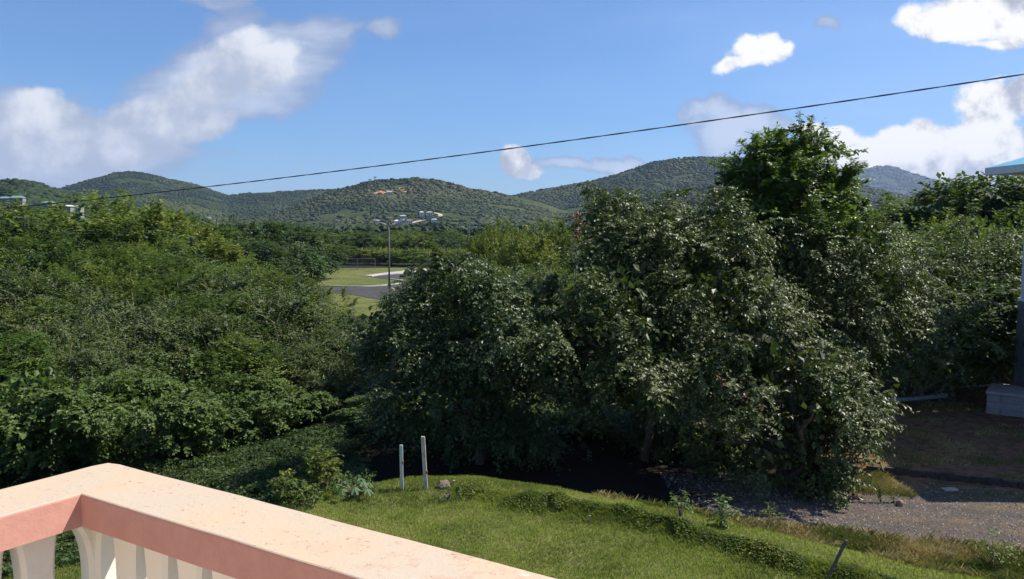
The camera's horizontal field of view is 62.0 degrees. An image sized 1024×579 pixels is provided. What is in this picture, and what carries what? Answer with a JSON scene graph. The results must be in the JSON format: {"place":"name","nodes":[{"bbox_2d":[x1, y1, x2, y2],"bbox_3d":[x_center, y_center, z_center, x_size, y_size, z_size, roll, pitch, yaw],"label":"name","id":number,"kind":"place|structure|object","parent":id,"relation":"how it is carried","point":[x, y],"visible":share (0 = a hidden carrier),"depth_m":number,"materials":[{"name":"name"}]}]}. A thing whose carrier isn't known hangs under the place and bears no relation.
{"place":"outdoors","nodes":[
{"label":"outdoors","id":0,"kind":"place"},
{"bbox_2d":[0,463,555,578],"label":"balcony railing","id":1,"kind":"object","parent":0,"point":[122,521],"visible":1,"depth_m":2.04,"materials":[{"name":"paint"}]},
{"bbox_2d":[280,268,424,315],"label":"field grass","id":2,"kind":"structure","parent":0,"point":[350,277],"depth_m":114.44,"materials":[{"name":"green plant"}]},
{"bbox_2d":[247,218,307,269],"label":"tree","id":3,"kind":"object","parent":2,"relation":"on","point":[274,236],"visible":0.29,"depth_m":111.10,"materials":[{"name":"green plant"}]},
{"bbox_2d":[258,241,332,285],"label":"tree","id":4,"kind":"object","parent":2,"relation":"on","point":[319,271],"visible":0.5,"depth_m":99.42,"materials":[{"name":"green plant"}]},
{"bbox_2d":[265,221,329,272],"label":"tree","id":5,"kind":"object","parent":2,"relation":"on","point":[305,229],"visible":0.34,"depth_m":115.19,"materials":[{"name":"green plant"}]},
{"bbox_2d":[289,229,349,276],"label":"tree","id":6,"kind":"object","parent":2,"relation":"on","point":[331,261],"visible":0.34,"depth_m":120.56,"materials":[{"name":"green plant"}]},
{"bbox_2d":[282,272,451,301],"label":"road","id":7,"kind":"structure","parent":0,"point":[371,292],"depth_m":102.69,"materials":[{"name":"grey asphalt"}]},
{"bbox_2d":[337,379,443,483],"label":"bush","id":8,"kind":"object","parent":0,"point":[374,448],"depth_m":24.56,"materials":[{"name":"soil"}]},
{"bbox_2d":[321,391,413,423],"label":"shrub","id":9,"kind":"object","parent":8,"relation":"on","point":[346,414],"visible":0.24,"depth_m":26.98,"materials":[{"name":"green plant"}]},
{"bbox_2d":[0,249,872,561],"bbox_3d":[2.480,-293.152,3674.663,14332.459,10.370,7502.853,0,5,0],"label":"ground","id":10,"kind":"structure","parent":0,"point":[598,447],"depth_m":24.15,"materials":[{"name":"green plant"}]},
{"bbox_2d":[0,198,46,243],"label":"tree","id":11,"kind":"object","parent":10,"relation":"on","point":[20,211],"visible":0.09,"depth_m":98.61,"materials":[{"name":"green plant"}]},
{"bbox_2d":[0,214,49,254],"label":"tree","id":12,"kind":"object","parent":10,"relation":"on","point":[11,227],"visible":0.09,"depth_m":59.42,"materials":[{"name":"green plant"}]},
{"bbox_2d":[0,227,70,262],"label":"tree","id":13,"kind":"object","parent":10,"relation":"on","point":[14,242],"visible":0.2,"depth_m":54.93,"materials":[{"name":"green plant"}]},
{"bbox_2d":[0,363,71,478],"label":"shrub","id":14,"kind":"object","parent":10,"relation":"on","point":[25,456],"visible":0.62,"depth_m":22.56,"materials":[{"name":"green plant"}]},
{"bbox_2d":[0,255,93,332],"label":"tree","id":15,"kind":"object","parent":10,"relation":"on","point":[7,284],"visible":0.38,"depth_m":40.14,"materials":[{"name":"green plant"}]},
{"bbox_2d":[0,240,97,291],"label":"tree","id":16,"kind":"object","parent":10,"relation":"on","point":[37,260],"visible":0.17,"depth_m":48.80,"materials":[{"name":"green plant"}]},
{"bbox_2d":[0,294,100,365],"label":"tree","id":17,"kind":"object","parent":10,"relation":"on","point":[39,309],"visible":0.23,"depth_m":32.55,"materials":[{"name":"green plant"}]},
{"bbox_2d":[0,328,102,412],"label":"tree","id":18,"kind":"object","parent":10,"relation":"on","point":[23,342],"visible":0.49,"depth_m":26.50,"materials":[{"name":"green plant"}]},
{"bbox_2d":[4,216,107,291],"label":"tree","id":19,"kind":"object","parent":10,"relation":"on","point":[61,234],"visible":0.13,"depth_m":56.45,"materials":[{"name":"green plant"}]},
{"bbox_2d":[12,263,120,331],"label":"tree","id":20,"kind":"object","parent":10,"relation":"on","point":[70,279],"visible":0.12,"depth_m":41.20,"materials":[{"name":"green plant"}]},
{"bbox_2d":[0,348,138,477],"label":"shrub","id":21,"kind":"object","parent":10,"relation":"on","point":[57,400],"visible":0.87,"depth_m":22.73,"materials":[{"name":"green plant"}]},
{"bbox_2d":[23,249,118,305],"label":"tree","id":22,"kind":"object","parent":10,"relation":"on","point":[90,271],"visible":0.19,"depth_m":46.50,"materials":[{"name":"green plant"}]},
{"bbox_2d":[0,304,146,386],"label":"bush","id":23,"kind":"object","parent":10,"relation":"on","point":[105,337],"visible":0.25,"depth_m":29.85,"materials":[{"name":"green plant"}]},
{"bbox_2d":[33,235,131,293],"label":"tree","id":24,"kind":"object","parent":10,"relation":"on","point":[63,246],"visible":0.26,"depth_m":49.99,"materials":[{"name":"green plant"}]},
{"bbox_2d":[3,285,186,381],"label":"bush","id":25,"kind":"object","parent":10,"relation":"on","point":[86,304],"visible":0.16,"depth_m":33.48,"materials":[{"name":"green plant"}]},
{"bbox_2d":[9,337,183,425],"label":"bush","id":26,"kind":"object","parent":10,"relation":"on","point":[84,349],"visible":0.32,"depth_m":27.12,"materials":[{"name":"green plant"}]},
{"bbox_2d":[0,189,220,262],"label":"tree","id":27,"kind":"object","parent":10,"relation":"on","point":[95,210],"visible":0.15,"depth_m":60.67,"materials":[{"name":"green plant"}]},
{"bbox_2d":[75,216,153,268],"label":"tree","id":28,"kind":"object","parent":10,"relation":"on","point":[136,239],"visible":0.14,"depth_m":56.40,"materials":[{"name":"green plant"}]},
{"bbox_2d":[80,263,165,333],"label":"tree","id":29,"kind":"object","parent":10,"relation":"on","point":[135,279],"visible":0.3,"depth_m":41.55,"materials":[{"name":"green plant"}]},
{"bbox_2d":[45,365,223,469],"bbox_3d":[-10.501,3.722,25.120,4.360,2.987,4.284,1,5,13],"label":"shrub","id":30,"kind":"object","parent":10,"relation":"on","point":[183,415],"visible":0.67,"depth_m":24.26,"materials":[{"name":"green plant"}]},
{"bbox_2d":[97,240,175,295],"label":"tree","id":31,"kind":"object","parent":10,"relation":"on","point":[151,253],"visible":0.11,"depth_m":49.77,"materials":[{"name":"green plant"}]},
{"bbox_2d":[64,196,209,264],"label":"tree","id":32,"kind":"object","parent":10,"relation":"on","point":[178,218],"visible":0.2,"depth_m":59.17,"materials":[{"name":"green plant"}]},
{"bbox_2d":[70,359,207,447],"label":"shrub","id":33,"kind":"object","parent":10,"relation":"on","point":[175,385],"visible":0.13,"depth_m":25.49,"materials":[{"name":"green plant"}]},
{"bbox_2d":[96,232,199,274],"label":"tree","id":34,"kind":"object","parent":10,"relation":"on","point":[173,246],"visible":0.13,"depth_m":54.37,"materials":[{"name":"green plant"}]},
{"bbox_2d":[68,283,231,372],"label":"bush","id":35,"kind":"object","parent":10,"relation":"on","point":[129,316],"visible":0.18,"depth_m":33.37,"materials":[{"name":"green plant"}]},
{"bbox_2d":[112,251,217,313],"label":"tree","id":36,"kind":"object","parent":10,"relation":"on","point":[168,268],"visible":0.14,"depth_m":44.90,"materials":[{"name":"green plant"}]},
{"bbox_2d":[122,218,215,261],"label":"tree","id":37,"kind":"object","parent":10,"relation":"on","point":[161,235],"visible":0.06,"depth_m":58.32,"materials":[{"name":"green plant"}]},
{"bbox_2d":[108,266,241,341],"bbox_3d":[-15.937,1.466,41.156,6.466,5.295,5.545,0,5,6],"label":"tree","id":38,"kind":"object","parent":10,"relation":"on","point":[160,287],"visible":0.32,"depth_m":39.96,"materials":[{"name":"green plant"}]},
{"bbox_2d":[131,245,232,295],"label":"tree","id":39,"kind":"object","parent":10,"relation":"on","point":[202,257],"visible":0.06,"depth_m":48.19,"materials":[{"name":"green plant"}]},
{"bbox_2d":[135,344,230,397],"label":"shrub","id":40,"kind":"object","parent":10,"relation":"on","point":[191,357],"visible":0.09,"depth_m":28.35,"materials":[{"name":"green plant"}]},
{"bbox_2d":[0,420,371,577],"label":"ground cover","id":41,"kind":"object","parent":10,"relation":"on","point":[287,443],"visible":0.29,"depth_m":23.69,"materials":[{"name":"green plant"}]},
{"bbox_2d":[125,303,279,392],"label":"bush","id":42,"kind":"object","parent":10,"relation":"on","point":[171,341],"visible":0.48,"depth_m":30.36,"materials":[{"name":"green plant"}]},
{"bbox_2d":[155,224,261,281],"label":"tree","id":43,"kind":"object","parent":10,"relation":"on","point":[213,245],"visible":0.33,"depth_m":56.64,"materials":[{"name":"green plant"}]},
{"bbox_2d":[154,382,269,452],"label":"shrub","id":44,"kind":"object","parent":10,"relation":"on","point":[226,421],"visible":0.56,"depth_m":25.55,"materials":[{"name":"green plant"}]},
{"bbox_2d":[144,289,298,372],"bbox_3d":[-11.444,2.172,34.169,6.199,4.616,5.315,2,5,27],"label":"tree","id":45,"kind":"object","parent":10,"relation":"on","point":[231,303],"visible":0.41,"depth_m":33.04,"materials":[{"name":"green plant"}]},
{"bbox_2d":[172,260,277,337],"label":"bush","id":46,"kind":"object","parent":10,"relation":"on","point":[228,284],"visible":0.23,"depth_m":41.02,"materials":[{"name":"green plant"}]},
{"bbox_2d":[185,332,304,406],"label":"bush","id":47,"kind":"object","parent":10,"relation":"on","point":[261,352],"visible":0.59,"depth_m":29.93,"materials":[{"name":"green plant"}]},
{"bbox_2d":[216,214,285,247],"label":"tree","id":48,"kind":"object","parent":10,"relation":"on","point":[253,231],"visible":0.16,"depth_m":108.90,"materials":[{"name":"green plant"}]},
{"bbox_2d":[201,368,314,439],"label":"shrub","id":49,"kind":"object","parent":10,"relation":"on","point":[251,399],"visible":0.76,"depth_m":27.09,"materials":[{"name":"green plant"}]},
{"bbox_2d":[234,238,303,279],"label":"tree","id":50,"kind":"object","parent":10,"relation":"on","point":[267,248],"visible":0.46,"depth_m":94.95,"materials":[{"name":"green plant"}]},
{"bbox_2d":[202,277,349,399],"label":"bush","id":51,"kind":"object","parent":10,"relation":"on","point":[299,304],"visible":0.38,"depth_m":33.89,"materials":[{"name":"green plant"}]},
{"bbox_2d":[224,265,333,326],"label":"tree","id":52,"kind":"object","parent":10,"relation":"on","point":[292,281],"visible":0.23,"depth_m":43.04,"materials":[{"name":"green plant"}]},
{"bbox_2d":[234,380,347,427],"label":"shrub","id":53,"kind":"object","parent":10,"relation":"on","point":[316,403],"visible":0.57,"depth_m":27.85,"materials":[{"name":"green plant"}]},
{"bbox_2d":[234,316,355,402],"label":"bush","id":54,"kind":"object","parent":10,"relation":"on","point":[289,343],"visible":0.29,"depth_m":31.97,"materials":[{"name":"green plant"}]},
{"bbox_2d":[261,336,369,411],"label":"bush","id":55,"kind":"object","parent":10,"relation":"on","point":[333,377],"visible":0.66,"depth_m":30.77,"materials":[{"name":"green plant"}]},
{"bbox_2d":[289,276,358,326],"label":"tree","id":56,"kind":"object","parent":10,"relation":"on","point":[315,283],"visible":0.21,"depth_m":44.74,"materials":[{"name":"green plant"}]},
{"bbox_2d":[267,297,391,388],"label":"bush","id":57,"kind":"object","parent":10,"relation":"on","point":[348,311],"visible":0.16,"depth_m":35.28,"materials":[{"name":"green plant"}]},
{"bbox_2d":[297,325,393,398],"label":"bush","id":58,"kind":"object","parent":10,"relation":"on","point":[333,340],"visible":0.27,"depth_m":32.57,"materials":[{"name":"green plant"}]},
{"bbox_2d":[391,249,430,265],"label":"tree","id":59,"kind":"object","parent":10,"relation":"on","point":[410,258],"visible":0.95,"depth_m":154.83,"materials":[{"name":"green plant"}]},
{"bbox_2d":[391,233,439,249],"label":"tree","id":60,"kind":"object","parent":10,"relation":"on","point":[422,239],"visible":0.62,"depth_m":174.07,"materials":[{"name":"green plant"}]},
{"bbox_2d":[336,280,514,399],"bbox_3d":[-3.091,2.084,30.392,6.340,4.734,6.410,-1,5,-11],"label":"bush","id":61,"kind":"object","parent":10,"relation":"on","point":[360,368],"visible":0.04,"depth_m":29.64,"materials":[{"name":"green plant"}]},
{"bbox_2d":[327,244,614,475],"bbox_3d":[-0.943,2.190,22.345,7.860,6.700,6.907,0,5,0],"label":"bush","id":62,"kind":"object","parent":10,"relation":"on","point":[458,349],"visible":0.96,"depth_m":21.41,"materials":[{"name":"green plant"}]},
{"bbox_2d":[224,222,733,239],"bbox_3d":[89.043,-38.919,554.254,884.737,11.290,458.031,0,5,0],"label":"valley woodland","id":63,"kind":"object","parent":10,"relation":"on","point":[377,228],"visible":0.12,"depth_m":331.68,"materials":[{"name":"green plant"}]},
{"bbox_2d":[466,218,513,270],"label":"tree","id":64,"kind":"object","parent":10,"relation":"on","point":[483,246],"visible":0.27,"depth_m":49.78,"materials":[{"name":"green plant"}]},
{"bbox_2d":[479,220,566,290],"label":"tree","id":65,"kind":"object","parent":10,"relation":"on","point":[518,244],"visible":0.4,"depth_m":43.34,"materials":[{"name":"green plant"}]},
{"bbox_2d":[474,257,593,391],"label":"bush","id":66,"kind":"object","parent":10,"relation":"on","point":[529,275],"visible":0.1,"depth_m":32.62,"materials":[{"name":"green plant"}]},
{"bbox_2d":[510,212,572,279],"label":"tree","id":67,"kind":"object","parent":10,"relation":"on","point":[545,231],"visible":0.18,"depth_m":51.74,"materials":[{"name":"green plant"}]},
{"bbox_2d":[533,218,580,287],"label":"tree","id":68,"kind":"object","parent":10,"relation":"on","point":[564,239],"visible":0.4,"depth_m":49.31,"materials":[{"name":"green plant"}]},
{"bbox_2d":[528,402,623,436],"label":"shrub","id":69,"kind":"object","parent":10,"relation":"on","point":[584,427],"visible":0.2,"depth_m":24.14,"materials":[{"name":"green plant"}]},
{"bbox_2d":[472,180,832,469],"bbox_3d":[3.233,1.143,21.970,8.758,8.000,7.734,-1,5,-11],"label":"bush","id":70,"kind":"object","parent":10,"relation":"on","point":[660,286],"visible":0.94,"depth_m":20.88,"materials":[{"name":"green plant"}]},
{"bbox_2d":[659,292,913,510],"bbox_3d":[6.367,2.632,19.922,5.781,5.163,5.016,1,5,16],"label":"bush","id":71,"kind":"object","parent":10,"relation":"on","point":[842,419],"visible":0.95,"depth_m":19.22,"materials":[{"name":"green plant"}]},
{"bbox_2d":[847,192,924,237],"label":"tree","id":72,"kind":"object","parent":10,"relation":"on","point":[888,204],"visible":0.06,"depth_m":42.40,"materials":[{"name":"green plant"}]},
{"bbox_2d":[794,533,1005,568],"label":"verge","id":73,"kind":"structure","parent":10,"relation":"on","point":[836,540],"depth_m":16.12,"materials":[{"name":"green plant"}]},
{"bbox_2d":[967,527,1019,567],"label":"shrub","id":74,"kind":"object","parent":73,"relation":"on","point":[995,554],"visible":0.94,"depth_m":14.99,"materials":[{"name":"green plant"}]},
{"bbox_2d":[860,182,986,236],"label":"tree","id":75,"kind":"object","parent":10,"relation":"on","point":[912,210],"visible":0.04,"depth_m":42.43,"materials":[{"name":"green plant"}]},
{"bbox_2d":[874,173,1020,237],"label":"tree","id":76,"kind":"object","parent":10,"relation":"on","point":[988,206],"visible":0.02,"depth_m":41.91,"materials":[{"name":"green plant"}]},
{"bbox_2d":[900,208,1002,268],"bbox_3d":[18.227,-0.008,36.045,6.448,6.880,6.330,1,5,9],"label":"tree","id":77,"kind":"object","parent":10,"relation":"on","point":[952,229],"visible":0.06,"depth_m":35.42,"materials":[{"name":"green plant"}]},
{"bbox_2d":[883,170,1023,243],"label":"tree","id":78,"kind":"object","parent":10,"relation":"on","point":[943,190],"visible":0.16,"depth_m":40.43,"materials":[{"name":"green plant"}]},
{"bbox_2d":[894,195,1023,268],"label":"shrub","id":79,"kind":"object","parent":10,"relation":"on","point":[992,227],"visible":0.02,"depth_m":35.24,"materials":[{"name":"green plant"}]},
{"bbox_2d":[947,201,1023,254],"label":"tree","id":80,"kind":"object","parent":10,"relation":"on","point":[998,223],"visible":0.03,"depth_m":37.47,"materials":[{"name":"green plant"}]},
{"bbox_2d":[983,175,1023,233],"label":"tree","id":81,"kind":"object","parent":10,"relation":"on","point":[998,183],"visible":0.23,"depth_m":39.35,"materials":[{"name":"green plant"}]},
{"bbox_2d":[1,474,991,578],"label":"lawn","id":82,"kind":"structure","parent":0,"point":[493,530],"depth_m":13.79,"materials":[{"name":"green plant"}]},
{"bbox_2d":[262,468,321,503],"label":"shrub","id":83,"kind":"object","parent":82,"relation":"on","point":[281,478],"visible":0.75,"depth_m":15.59,"materials":[{"name":"green plant"}]},
{"bbox_2d":[280,479,328,509],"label":"shrub","id":84,"kind":"object","parent":82,"relation":"on","point":[309,490],"visible":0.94,"depth_m":15.33,"materials":[{"name":"green plant"}]},
{"bbox_2d":[293,445,343,498],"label":"shrub","id":85,"kind":"object","parent":82,"relation":"on","point":[316,469],"visible":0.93,"depth_m":15.88,"materials":[{"name":"green plant"}]},
{"bbox_2d":[331,478,376,496],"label":"broad leaf plant","id":86,"kind":"object","parent":82,"relation":"on","point":[355,489],"visible":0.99,"depth_m":15.84,"materials":[{"name":"green plant"}]},
{"bbox_2d":[458,473,899,578],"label":"bank weeds","id":87,"kind":"object","parent":82,"relation":"on","point":[477,487],"visible":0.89,"depth_m":14.10,"materials":[{"name":"green plant"}]},
{"bbox_2d":[706,493,743,528],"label":"shrub","id":88,"kind":"object","parent":82,"relation":"on","point":[723,506],"visible":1,"depth_m":14.41,"materials":[{"name":"green plant"}]},
{"bbox_2d":[65,157,951,224],"bbox_3d":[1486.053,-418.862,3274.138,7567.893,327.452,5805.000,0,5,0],"label":"hills","id":89,"kind":"structure","parent":0,"point":[346,213],"depth_m":1271.21,"materials":[{"name":"green plant"}]},
{"bbox_2d":[0,156,996,248],"bbox_3d":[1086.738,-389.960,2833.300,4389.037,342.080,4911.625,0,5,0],"label":"hill woodland","id":90,"kind":"object","parent":89,"relation":"on","point":[279,210],"visible":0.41,"depth_m":1165.55,"materials":[{"name":"green plant"}]},
{"bbox_2d":[0,74,1023,208],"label":"overhead wire","id":91,"kind":"object","parent":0,"point":[558,141],"visible":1,"depth_m":13.28,"materials":[{"name":"metal"}]},
{"bbox_2d":[0,0,1023,194],"label":"sky","id":92,"kind":"structure","parent":0,"point":[204,93],"materials":[{"name":"blue"}]},
{"bbox_2d":[445,476,903,578],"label":"bank grass","id":93,"kind":"structure","parent":0,"point":[666,523],"depth_m":14.27,"materials":[{"name":"green plant"}]},
{"bbox_2d":[362,448,1023,548],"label":"gravel track","id":94,"kind":"structure","parent":0,"point":[646,481],"depth_m":19.42,"materials":[{"name":"grey gravel"}]},
{"bbox_2d":[746,469,918,497],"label":"weeds","id":95,"kind":"object","parent":94,"relation":"on","point":[884,482],"visible":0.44,"depth_m":19.75,"materials":[{"name":"green plant"}]},
{"bbox_2d":[866,465,1023,488],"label":"kerb","id":96,"kind":"structure","parent":94,"relation":"on","point":[949,476],"depth_m":20.19,"materials":[{"name":"concrete"}]},
{"bbox_2d":[590,489,1023,578],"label":"dry grass","id":97,"kind":"structure","parent":0,"point":[931,554],"depth_m":15.81,"materials":[{"name":"green plant"}]},
{"bbox_2d":[712,369,1023,496],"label":"soil yard","id":98,"kind":"structure","parent":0,"point":[954,426],"depth_m":23.35,"materials":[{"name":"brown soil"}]},
{"bbox_2d":[699,111,918,422],"bbox_3d":[8.730,-0.551,24.970,6.291,9.402,4.571,1,5,15],"label":"tree","id":99,"kind":"object","parent":98,"relation":"on","point":[787,179],"visible":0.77,"depth_m":24.20,"materials":[{"name":"green plant"}]},
{"bbox_2d":[727,207,970,426],"bbox_3d":[9.906,0.954,23.989,7.191,6.520,5.756,0,5,0],"label":"bush","id":100,"kind":"object","parent":98,"relation":"on","point":[851,328],"visible":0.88,"depth_m":23.38,"materials":[{"name":"green plant"}]},
{"bbox_2d":[795,234,1018,392],"bbox_3d":[14.342,1.008,31.299,8.691,6.058,8.597,0,5,1],"label":"bush","id":101,"kind":"object","parent":98,"relation":"on","point":[923,250],"visible":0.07,"depth_m":29.91,"materials":[{"name":"green plant"}]},
{"bbox_2d":[833,279,1017,405],"bbox_3d":[13.857,1.735,28.372,7.683,4.609,6.276,-4,7,-43],"label":"bush","id":102,"kind":"object","parent":98,"relation":"on","point":[918,366],"visible":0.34,"depth_m":27.33,"materials":[{"name":"green plant"}]},
{"bbox_2d":[885,222,1023,375],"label":"bush","id":103,"kind":"object","parent":98,"relation":"on","point":[1001,242],"visible":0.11,"depth_m":32.48,"materials":[{"name":"green plant"}]},
{"bbox_2d":[891,215,1023,393],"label":"bush","id":104,"kind":"object","parent":98,"relation":"on","point":[965,265],"visible":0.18,"depth_m":30.67,"materials":[{"name":"green plant"}]},
{"bbox_2d":[905,275,1023,391],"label":"tree","id":105,"kind":"object","parent":98,"relation":"on","point":[1007,333],"visible":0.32,"depth_m":28.15,"materials":[{"name":"green plant"}]},
{"bbox_2d":[985,157,1023,386],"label":"neighbour house","id":106,"kind":"structure","parent":98,"relation":"on","point":[1014,167],"depth_m":27.18,"materials":[{"name":"paint"}]},
{"bbox_2d":[986,383,1023,417],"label":"block step","id":107,"kind":"object","parent":98,"relation":"on","point":[1006,399],"visible":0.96,"depth_m":26.27,"materials":[{"name":"concrete"}]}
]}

